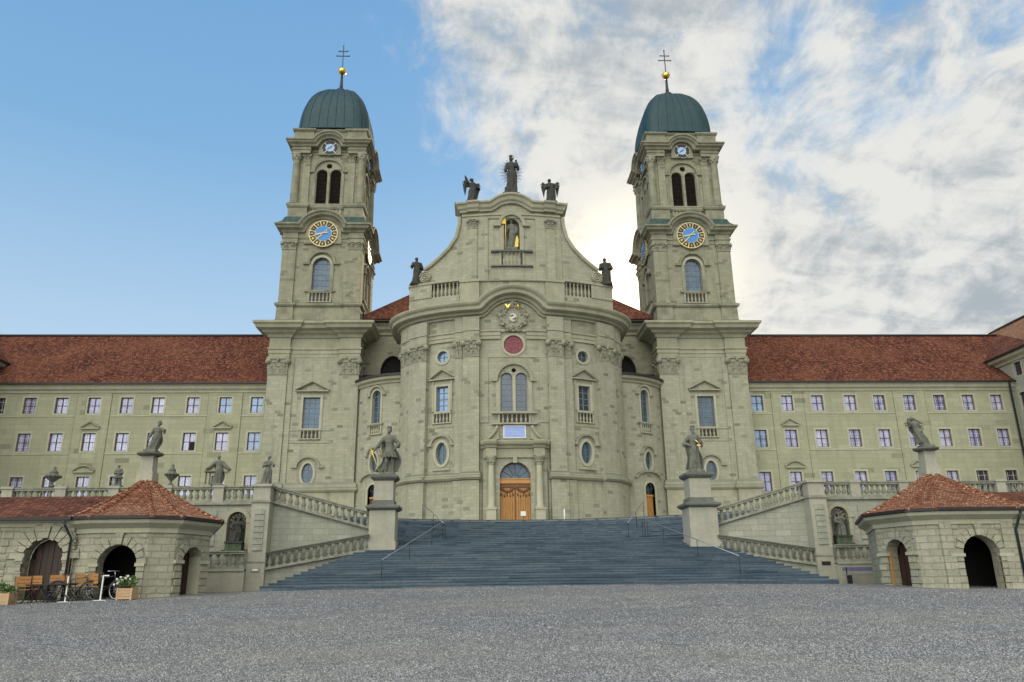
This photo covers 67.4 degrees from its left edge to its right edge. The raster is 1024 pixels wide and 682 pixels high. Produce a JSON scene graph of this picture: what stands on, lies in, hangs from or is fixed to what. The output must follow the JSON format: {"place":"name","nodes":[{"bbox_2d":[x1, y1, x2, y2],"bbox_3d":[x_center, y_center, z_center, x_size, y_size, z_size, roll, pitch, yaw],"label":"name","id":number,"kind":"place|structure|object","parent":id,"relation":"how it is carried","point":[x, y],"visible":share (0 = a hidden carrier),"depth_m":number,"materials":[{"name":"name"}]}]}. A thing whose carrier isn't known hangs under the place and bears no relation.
{"place":"outdoors","nodes":[
{"label":"outdoors","id":0,"kind":"place"},
{"bbox_2d":[0,584,1023,681],"bbox_3d":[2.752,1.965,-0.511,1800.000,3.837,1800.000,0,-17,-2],"label":"ground","id":1,"kind":"structure","parent":0,"point":[204,596],"depth_m":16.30,"materials":[{"name":"gravel"}]},
{"bbox_2d":[0,583,17,604],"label":"planter box","id":2,"kind":"object","parent":1,"relation":"on","point":[8,596],"visible":1,"depth_m":26.57,"materials":[{"name":"brown wood"}]},
{"bbox_2d":[0,496,110,602],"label":"shop arcade","id":3,"kind":"object","parent":1,"relation":"on","point":[34,538],"visible":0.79,"depth_m":28.70,"materials":[{"name":"stone"}]},
{"bbox_2d":[24,540,63,599],"bbox_3d":[-17.358,8.569,28.784,1.464,2.202,0.062,0,-17,-2],"label":"door","id":4,"kind":"structure","parent":3,"relation":"in","point":[48,561],"depth_m":28.79,"materials":[{"name":"wood"}]},
{"bbox_2d":[44,572,100,601],"bbox_3d":[-15.553,8.716,27.230,1.778,0.999,0.554,4,-18,-16],"label":"bicycle","id":5,"kind":"object","parent":1,"relation":"on","point":[59,581],"visible":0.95,"depth_m":27.18,"materials":[{"name":"metal"}]},
{"bbox_2d":[113,575,139,600],"bbox_3d":[-13.582,8.685,27.052,0.828,0.887,0.669,0,-17,-2],"label":"planter box","id":6,"kind":"object","parent":1,"relation":"on","point":[125,592],"visible":1,"depth_m":26.92,"materials":[{"name":"brown wood"}]},
{"bbox_2d":[23,502,251,598],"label":"niche wall","id":7,"kind":"structure","parent":1,"relation":"on","point":[225,580],"depth_m":38.25,"materials":[{"name":"stone"}]},
{"bbox_2d":[0,485,253,502],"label":"balustrade","id":8,"kind":"object","parent":7,"relation":"on","point":[219,493],"visible":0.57,"depth_m":38.87,"materials":[{"name":"stone"}]},
{"bbox_2d":[204,455,231,485],"bbox_3d":[-15.079,6.653,39.501,1.353,1.560,0.535,0,-17,-2],"label":"statue","id":9,"kind":"object","parent":8,"relation":"on","point":[219,464],"visible":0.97,"depth_m":39.40,"materials":[{"name":"stone"}]},
{"bbox_2d":[207,551,247,568],"bbox_3d":[-14.643,10.625,37.212,3.460,0.840,0.400,0,-17,-2],"label":"balustrade","id":10,"kind":"object","parent":7,"relation":"on","point":[233,561],"visible":0.49,"depth_m":37.17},
{"bbox_2d":[224,541,243,550],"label":"fountain plinth","id":11,"kind":"structure","parent":7,"relation":"attached to","point":[234,545],"depth_m":37.98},
{"bbox_2d":[230,516,244,540],"bbox_3d":[-13.787,9.437,38.542,0.749,1.242,0.638,0,-17,-2],"label":"statue","id":12,"kind":"object","parent":11,"relation":"on","point":[237,523],"visible":0.96,"depth_m":38.47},
{"bbox_2d":[61,480,224,600],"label":"pavilion","id":13,"kind":"structure","parent":1,"relation":"on","point":[154,536],"depth_m":28.81,"materials":[{"name":"stone"}]},
{"bbox_2d":[135,451,163,482],"bbox_3d":[-15.394,5.393,32.534,1.080,1.360,1.080,0,-17,-2],"label":"roof pedestal","id":14,"kind":"object","parent":13,"relation":"on","point":[148,466],"visible":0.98,"depth_m":32.32,"materials":[{"name":"stone"}]},
{"bbox_2d":[143,420,165,451],"bbox_3d":[-15.244,4.085,32.951,0.836,1.401,0.496,0,-17,-2],"label":"statue","id":15,"kind":"object","parent":14,"relation":"on","point":[156,442],"visible":0.87,"depth_m":32.86,"materials":[{"name":"stone"}]},
{"bbox_2d":[179,552,188,594],"bbox_3d":[-12.876,8.995,29.691,0.062,1.924,1.094,-5,-18,15],"label":"door","id":16,"kind":"structure","parent":13,"relation":"in","point":[184,570],"depth_m":29.94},
{"bbox_2d":[244,484,277,590],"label":"corner pier","id":17,"kind":"structure","parent":1,"relation":"on","point":[261,521],"depth_m":37.83,"materials":[{"name":"stone"}]},
{"bbox_2d":[259,456,274,483],"bbox_3d":[-12.484,6.623,39.324,0.681,1.528,0.514,0,-17,-2],"label":"statue","id":18,"kind":"object","parent":17,"relation":"on","point":[267,475],"visible":0.88,"depth_m":39.19,"materials":[{"name":"stone"}]},
{"bbox_2d":[264,504,368,585],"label":"retaining wall","id":19,"kind":"structure","parent":1,"relation":"on","point":[291,527],"depth_m":38.91,"materials":[{"name":"stone"}]},
{"bbox_2d":[265,534,368,569],"bbox_3d":[-9.650,10.502,38.257,4.937,1.700,0.400,3,-18,-11],"label":"balustrade","id":20,"kind":"object","parent":19,"relation":"on","point":[314,553],"visible":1,"depth_m":38.13,"materials":[{"name":"stone"}]},
{"bbox_2d":[274,486,368,528],"bbox_3d":[-9.697,8.585,39.461,4.945,2.160,0.400,3,-18,-11],"label":"balustrade","id":21,"kind":"object","parent":19,"relation":"on","point":[317,501],"visible":0.96,"depth_m":39.35,"materials":[{"name":"stone"}]},
{"bbox_2d":[259,538,838,591],"bbox_3d":[1.524,11.913,40.197,27.300,3.100,18.730,0,-17,-2],"label":"flight","id":22,"kind":"object","parent":1,"relation":"on","point":[539,562],"visible":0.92,"depth_m":34.34,"materials":[{"name":"stone"}]},
{"bbox_2d":[365,474,401,549],"bbox_3d":[-6.673,9.283,39.936,1.720,4.560,1.720,0,-17,-2],"label":"statue pedestal","id":23,"kind":"object","parent":22,"relation":"on","point":[383,508],"visible":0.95,"depth_m":39.34,"materials":[{"name":"stone"}]},
{"bbox_2d":[369,426,401,473],"bbox_3d":[-6.748,5.869,41.004,1.713,2.615,0.831,0,-17,-2],"label":"statue","id":24,"kind":"object","parent":23,"relation":"on","point":[391,462],"visible":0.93,"depth_m":40.86,"materials":[{"name":"stone"}]},
{"bbox_2d":[332,510,756,539],"bbox_3d":[1.337,10.986,45.005,27.300,1.752,11.298,0,-17,-2],"label":"flight","id":25,"kind":"object","parent":22,"relation":"on","point":[616,527],"visible":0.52,"depth_m":46.90,"materials":[{"name":"stone"}]},
{"bbox_2d":[677,472,720,546],"bbox_3d":[9.914,9.275,40.580,1.880,4.560,1.880,0,-17,-2],"label":"statue pedestal","id":26,"kind":"object","parent":22,"relation":"on","point":[698,506],"visible":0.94,"depth_m":39.95,"materials":[{"name":"stone"}]},
{"bbox_2d":[682,425,704,471],"bbox_3d":[9.790,5.852,41.562,1.142,2.584,0.827,0,-17,-2],"label":"statue","id":27,"kind":"object","parent":26,"relation":"on","point":[695,462],"visible":0.9,"depth_m":41.45,"materials":[{"name":"stone"}]},
{"bbox_2d":[718,499,816,572],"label":"retaining wall","id":28,"kind":"structure","parent":1,"relation":"on","point":[785,524],"depth_m":39.89,"materials":[{"name":"stone"}]},
{"bbox_2d":[717,482,803,524],"bbox_3d":[12.891,8.575,40.339,4.699,2.160,0.400,-3,-18,7],"label":"balustrade","id":29,"kind":"object","parent":28,"relation":"on","point":[762,497],"visible":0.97,"depth_m":40.24,"materials":[{"name":"stone"}]},
{"bbox_2d":[718,534,816,564],"bbox_3d":[12.940,10.626,39.093,4.690,1.580,0.400,-3,-18,7],"label":"balustrade","id":30,"kind":"object","parent":28,"relation":"on","point":[769,544],"visible":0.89,"depth_m":38.95,"materials":[{"name":"stone"}]},
{"bbox_2d":[798,480,836,578],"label":"corner pier","id":31,"kind":"structure","parent":1,"relation":"on","point":[817,518],"depth_m":38.99,"materials":[{"name":"stone"}]},
{"bbox_2d":[842,567,872,583],"bbox_3d":[17.163,11.361,37.169,2.180,0.820,0.530,0,-17,-2],"label":"bench","id":32,"kind":"object","parent":1,"relation":"on","point":[849,578],"visible":0.53,"depth_m":37.46,"materials":[{"name":"metal"}]},
{"bbox_2d":[826,497,891,583],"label":"niche wall","id":33,"kind":"structure","parent":1,"relation":"on","point":[852,509],"depth_m":39.64,"materials":[{"name":"stone"}]},
{"bbox_2d":[833,535,852,543],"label":"fountain plinth","id":34,"kind":"structure","parent":33,"relation":"attached to","point":[842,539],"depth_m":39.17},
{"bbox_2d":[833,512,846,534],"bbox_3d":[16.989,9.445,39.735,0.724,1.200,0.649,0,-17,-2],"label":"statue","id":35,"kind":"object","parent":34,"relation":"on","point":[839,520],"visible":0.98,"depth_m":39.64,"materials":[{"name":"stone"}]},
{"bbox_2d":[832,544,870,561],"bbox_3d":[17.873,10.611,38.476,3.460,0.840,0.400,0,-17,-2],"label":"balustrade","id":36,"kind":"object","parent":33,"relation":"on","point":[845,547],"visible":0.52,"depth_m":38.37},
{"bbox_2d":[823,479,1023,496],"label":"balustrade","id":37,"kind":"object","parent":33,"relation":"on","point":[854,488],"visible":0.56,"depth_m":40.40,"materials":[{"name":"stone"}]},
{"bbox_2d":[855,473,1023,588],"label":"pavilion","id":38,"kind":"structure","parent":1,"relation":"on","point":[930,530],"depth_m":29.70,"materials":[{"name":"stone"}]},
{"bbox_2d":[898,543,912,585],"bbox_3d":[15.815,8.893,30.520,0.062,1.924,1.094,4,-18,-15],"label":"door","id":39,"kind":"structure","parent":38,"relation":"in","point":[905,569],"depth_m":30.75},
{"bbox_2d":[912,446,941,477],"bbox_3d":[18.284,5.348,33.747,1.080,1.360,1.080,0,-17,-2],"label":"roof pedestal","id":40,"kind":"object","parent":38,"relation":"on","point":[928,463],"visible":0.97,"depth_m":33.55,"materials":[{"name":"stone"}]},
{"bbox_2d":[907,417,934,446],"bbox_3d":[18.066,4.053,34.154,1.054,1.381,0.508,0,-17,-2],"label":"statue","id":41,"kind":"object","parent":40,"relation":"on","point":[917,433],"visible":0.92,"depth_m":34.06,"materials":[{"name":"stone"}]},
{"bbox_2d":[987,492,1023,510],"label":"shop arcade","id":42,"kind":"object","parent":1,"relation":"on","point":[1018,497],"depth_m":35.03,"materials":[{"name":"tile"}]},
{"bbox_2d":[0,0,1023,333],"label":"sky","id":43,"kind":"structure","parent":0,"point":[870,166],"materials":[{"name":"blue"}]},
{"bbox_2d":[338,511,749,521],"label":"terrace","id":44,"kind":"structure","parent":0,"point":[537,520],"depth_m":49.23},
{"bbox_2d":[0,334,269,499],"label":"monastery wing","id":45,"kind":"structure","parent":44,"relation":"on","point":[84,410],"depth_m":73.33,"materials":[{"name":"paint"}]},
{"bbox_2d":[7,475,24,496],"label":"window","id":46,"kind":"structure","parent":45,"relation":"in","point":[16,480],"depth_m":71.05,"materials":[{"name":"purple glass"}]},
{"bbox_2d":[13,432,32,452],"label":"window","id":47,"kind":"structure","parent":45,"relation":"in","point":[25,438],"depth_m":72.15,"materials":[{"name":"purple glass"}]},
{"bbox_2d":[20,396,38,414],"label":"window","id":48,"kind":"structure","parent":45,"relation":"in","point":[31,402],"depth_m":73.22,"materials":[{"name":"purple glass"}]},
{"bbox_2d":[45,431,64,452],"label":"window","id":49,"kind":"structure","parent":45,"relation":"in","point":[56,440],"depth_m":72.26,"materials":[{"name":"purple glass"}]},
{"bbox_2d":[52,396,70,414],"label":"window","id":50,"kind":"structure","parent":45,"relation":"in","point":[63,402],"depth_m":73.32,"materials":[{"name":"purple glass"}]},
{"bbox_2d":[72,475,90,496],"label":"window","id":51,"kind":"structure","parent":45,"relation":"in","point":[82,480],"depth_m":71.26,"materials":[{"name":"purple glass"}]},
{"bbox_2d":[78,431,97,452],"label":"window","id":52,"kind":"structure","parent":45,"relation":"in","point":[89,440],"depth_m":72.38,"materials":[{"name":"purple glass"}]},
{"bbox_2d":[84,396,102,414],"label":"window","id":53,"kind":"structure","parent":45,"relation":"in","point":[95,403],"depth_m":73.45,"materials":[{"name":"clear glass"}]},
{"bbox_2d":[112,431,130,452],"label":"window","id":54,"kind":"structure","parent":45,"relation":"in","point":[123,437],"depth_m":72.50,"materials":[{"name":"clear glass"}]},
{"bbox_2d":[117,396,135,414],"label":"window","id":55,"kind":"structure","parent":45,"relation":"in","point":[128,402],"depth_m":73.56,"materials":[{"name":"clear glass"}]},
{"bbox_2d":[149,396,166,414],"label":"window","id":56,"kind":"structure","parent":45,"relation":"in","point":[159,404],"depth_m":73.66,"materials":[{"name":"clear glass"}]},
{"bbox_2d":[175,474,192,497],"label":"window","id":57,"kind":"structure","parent":45,"relation":"in","point":[185,480],"depth_m":71.61,"materials":[{"name":"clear glass"}]},
{"bbox_2d":[179,431,197,451],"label":"window","id":58,"kind":"structure","parent":45,"relation":"in","point":[189,440],"depth_m":72.74,"materials":[{"name":"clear glass"}]},
{"bbox_2d":[184,396,201,414],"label":"window","id":59,"kind":"structure","parent":45,"relation":"in","point":[193,407],"depth_m":73.79,"materials":[{"name":"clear glass"}]},
{"bbox_2d":[212,431,229,451],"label":"window","id":60,"kind":"structure","parent":45,"relation":"in","point":[222,437],"depth_m":72.88,"materials":[{"name":"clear glass"}]},
{"bbox_2d":[216,395,233,414],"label":"window","id":61,"kind":"structure","parent":45,"relation":"in","point":[226,404],"depth_m":73.92,"materials":[{"name":"clear glass"}]},
{"bbox_2d":[241,474,258,496],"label":"window","id":62,"kind":"structure","parent":45,"relation":"in","point":[250,479],"depth_m":71.85,"materials":[{"name":"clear glass"}]},
{"bbox_2d":[244,431,261,451],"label":"window","id":63,"kind":"structure","parent":45,"relation":"in","point":[254,439],"depth_m":72.97,"materials":[{"name":"glass"}]},
{"bbox_2d":[248,395,264,414],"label":"window","id":64,"kind":"structure","parent":45,"relation":"in","point":[257,405],"depth_m":74.03,"materials":[{"name":"clear glass"}]},
{"bbox_2d":[252,45,381,516],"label":"church tower","id":65,"kind":"structure","parent":44,"relation":"on","point":[319,333],"depth_m":76.06,"materials":[{"name":"beige stone"}]},
{"bbox_2d":[299,461,314,482],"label":"window","id":66,"kind":"structure","parent":65,"relation":"in","point":[308,473],"depth_m":71.17,"materials":[{"name":"clear glass"}]},
{"bbox_2d":[299,395,322,430],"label":"window","id":67,"kind":"structure","parent":65,"relation":"in","point":[313,407],"depth_m":72.91,"materials":[{"name":"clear glass"}]},
{"bbox_2d":[311,255,332,289],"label":"window","id":68,"kind":"structure","parent":65,"relation":"in","point":[321,270],"depth_m":77.56,"materials":[{"name":"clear glass"}]},
{"bbox_2d":[354,192,667,519],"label":"church","id":69,"kind":"structure","parent":44,"relation":"on","point":[498,380],"depth_m":67.59,"materials":[{"name":"beige stone"}]},
{"bbox_2d":[370,389,382,423],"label":"window","id":70,"kind":"structure","parent":69,"relation":"in","point":[378,399],"depth_m":71.42,"materials":[{"name":"blue glass"}]},
{"bbox_2d":[406,257,422,284],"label":"statue","id":71,"kind":"object","parent":69,"relation":"on","point":[418,268],"visible":0.98,"depth_m":71.40,"materials":[{"name":"grey stone"}]},
{"bbox_2d":[433,440,449,467],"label":"window","id":72,"kind":"structure","parent":69,"relation":"in","point":[443,453],"depth_m":65.28,"materials":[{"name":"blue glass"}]},
{"bbox_2d":[434,383,449,412],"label":"window","id":73,"kind":"structure","parent":69,"relation":"in","point":[443,392],"depth_m":66.75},
{"bbox_2d":[462,175,480,200],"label":"statue","id":74,"kind":"object","parent":69,"relation":"on","point":[473,191],"visible":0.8,"depth_m":72.65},
{"bbox_2d":[501,373,512,410],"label":"window","id":75,"kind":"structure","parent":69,"relation":"in","point":[506,379],"depth_m":66.03,"materials":[{"name":"grey glass"}]},
{"bbox_2d":[501,217,517,248],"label":"statue","id":76,"kind":"object","parent":69,"relation":"on","point":[511,227],"visible":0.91,"depth_m":71.00,"materials":[{"name":"stone"}]},
{"bbox_2d":[503,187,519,192],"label":"gable pedestal","id":77,"kind":"object","parent":69,"relation":"on","point":[511,189],"visible":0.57,"depth_m":72.12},
{"bbox_2d":[500,155,522,186],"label":"statue","id":78,"kind":"object","parent":77,"relation":"on","point":[512,167],"visible":0.92,"depth_m":73.01,"materials":[{"name":"stone"}]},
{"bbox_2d":[500,478,530,519],"bbox_3d":[0.282,13.496,63.147,2.555,4.350,0.339,0,-17,-2],"label":"door","id":79,"kind":"structure","parent":69,"relation":"in","point":[515,500],"depth_m":63.30,"materials":[{"name":"brown wood"}]},
{"bbox_2d":[516,373,526,410],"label":"window","id":80,"kind":"structure","parent":69,"relation":"in","point":[521,381],"depth_m":66.08,"materials":[{"name":"grey glass"}]},
{"bbox_2d":[540,179,559,201],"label":"statue","id":81,"kind":"object","parent":69,"relation":"on","point":[550,188],"visible":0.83,"depth_m":72.88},
{"bbox_2d":[576,383,592,411],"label":"window","id":82,"kind":"structure","parent":69,"relation":"in","point":[582,392],"depth_m":67.20,"materials":[{"name":"blue glass"}]},
{"bbox_2d":[579,439,594,466],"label":"window","id":83,"kind":"structure","parent":69,"relation":"in","point":[584,451],"depth_m":65.76,"materials":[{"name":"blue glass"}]},
{"bbox_2d":[599,258,612,285],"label":"statue","id":84,"kind":"object","parent":69,"relation":"on","point":[605,268],"visible":0.95,"depth_m":72.00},
{"bbox_2d":[638,388,650,421],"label":"window","id":85,"kind":"structure","parent":69,"relation":"in","point":[642,396],"depth_m":72.41,"materials":[{"name":"blue glass"}]},
{"bbox_2d":[627,50,764,514],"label":"church tower","id":86,"kind":"structure","parent":44,"relation":"on","point":[695,333],"depth_m":77.87,"materials":[{"name":"beige stone"}]},
{"bbox_2d":[682,257,703,290],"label":"window","id":87,"kind":"structure","parent":86,"relation":"in","point":[693,281],"depth_m":79.03,"materials":[{"name":"blue glass"}]},
{"bbox_2d":[694,394,718,428],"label":"window","id":88,"kind":"structure","parent":86,"relation":"in","point":[704,409],"depth_m":74.39,"materials":[{"name":"blue glass"}]},
{"bbox_2d":[704,458,719,479],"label":"window","id":89,"kind":"structure","parent":86,"relation":"in","point":[709,466],"depth_m":72.68,"materials":[{"name":"blue glass"}]},
{"bbox_2d":[745,334,1023,507],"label":"monastery wing","id":90,"kind":"structure","parent":44,"relation":"on","point":[834,407],"depth_m":76.07,"materials":[{"name":"paint"}]},
{"bbox_2d":[750,394,765,411],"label":"window","id":91,"kind":"structure","parent":90,"relation":"in","point":[755,399],"depth_m":75.95,"materials":[{"name":"glass"}]},
{"bbox_2d":[753,428,769,448],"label":"window","id":92,"kind":"structure","parent":90,"relation":"in","point":[760,438],"depth_m":74.90,"materials":[{"name":"glass"}]},
{"bbox_2d":[758,470,774,492],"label":"window","id":93,"kind":"structure","parent":90,"relation":"in","point":[764,475],"depth_m":73.70,"materials":[{"name":"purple glass"}]},
{"bbox_2d":[779,394,795,411],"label":"window","id":94,"kind":"structure","parent":90,"relation":"in","point":[786,405],"depth_m":76.06,"materials":[{"name":"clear glass"}]},
{"bbox_2d":[783,428,800,448],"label":"window","id":95,"kind":"structure","parent":90,"relation":"in","point":[790,438],"depth_m":75.01,"materials":[{"name":"purple glass"}]},
{"bbox_2d":[788,470,803,492],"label":"window","id":96,"kind":"structure","parent":90,"relation":"in","point":[795,477],"depth_m":73.86,"materials":[{"name":"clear glass"}]},
{"bbox_2d":[809,394,825,411],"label":"window","id":97,"kind":"structure","parent":90,"relation":"in","point":[816,403],"depth_m":76.17,"materials":[{"name":"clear glass"}]},
{"bbox_2d":[813,428,830,448],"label":"window","id":98,"kind":"structure","parent":90,"relation":"in","point":[820,434],"depth_m":75.11,"materials":[{"name":"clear glass"}]},
{"bbox_2d":[842,393,858,411],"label":"window","id":99,"kind":"structure","parent":90,"relation":"in","point":[849,405],"depth_m":76.30,"materials":[{"name":"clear glass"}]},
{"bbox_2d":[846,428,864,447],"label":"window","id":100,"kind":"structure","parent":90,"relation":"in","point":[854,439],"depth_m":75.23,"materials":[{"name":"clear glass"}]},
{"bbox_2d":[871,393,887,411],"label":"window","id":101,"kind":"structure","parent":90,"relation":"in","point":[878,404],"depth_m":76.41,"materials":[{"name":"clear glass"}]},
{"bbox_2d":[876,427,893,447],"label":"window","id":102,"kind":"structure","parent":90,"relation":"in","point":[883,436],"depth_m":75.36,"materials":[{"name":"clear glass"}]},
{"bbox_2d":[883,469,898,491],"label":"window","id":103,"kind":"structure","parent":90,"relation":"in","point":[889,474],"depth_m":74.24,"materials":[{"name":"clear glass"}]},
{"bbox_2d":[901,393,918,411],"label":"window","id":104,"kind":"structure","parent":90,"relation":"in","point":[907,398],"depth_m":76.54,"materials":[{"name":"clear glass"}]},
{"bbox_2d":[931,393,948,411],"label":"window","id":105,"kind":"structure","parent":90,"relation":"in","point":[937,398],"depth_m":76.66,"materials":[{"name":"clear glass"}]},
{"bbox_2d":[937,427,955,447],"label":"window","id":106,"kind":"structure","parent":90,"relation":"in","point":[944,436],"depth_m":75.60,"materials":[{"name":"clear glass"}]},
{"bbox_2d":[959,393,977,411],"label":"window","id":107,"kind":"structure","parent":90,"relation":"in","point":[966,398],"depth_m":76.77,"materials":[{"name":"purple glass"}]},
{"bbox_2d":[966,427,984,447],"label":"window","id":108,"kind":"structure","parent":90,"relation":"in","point":[973,435],"depth_m":75.71,"materials":[{"name":"purple glass"}]},
{"bbox_2d":[988,393,1005,411],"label":"window","id":109,"kind":"structure","parent":90,"relation":"in","point":[994,398],"depth_m":76.88,"materials":[{"name":"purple glass"}]},
{"bbox_2d":[994,427,1013,447],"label":"window","id":110,"kind":"structure","parent":90,"relation":"in","point":[1002,436],"depth_m":75.82,"materials":[{"name":"purple glass"}]},
{"bbox_2d":[1003,468,1021,489],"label":"window","id":111,"kind":"structure","parent":90,"relation":"in","point":[1009,473],"depth_m":74.70,"materials":[{"name":"black glass"}]},
{"bbox_2d":[982,315,1023,437],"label":"corner building","id":112,"kind":"structure","parent":44,"relation":"on","point":[1005,353],"depth_m":78.03,"materials":[{"name":"beige stone"}]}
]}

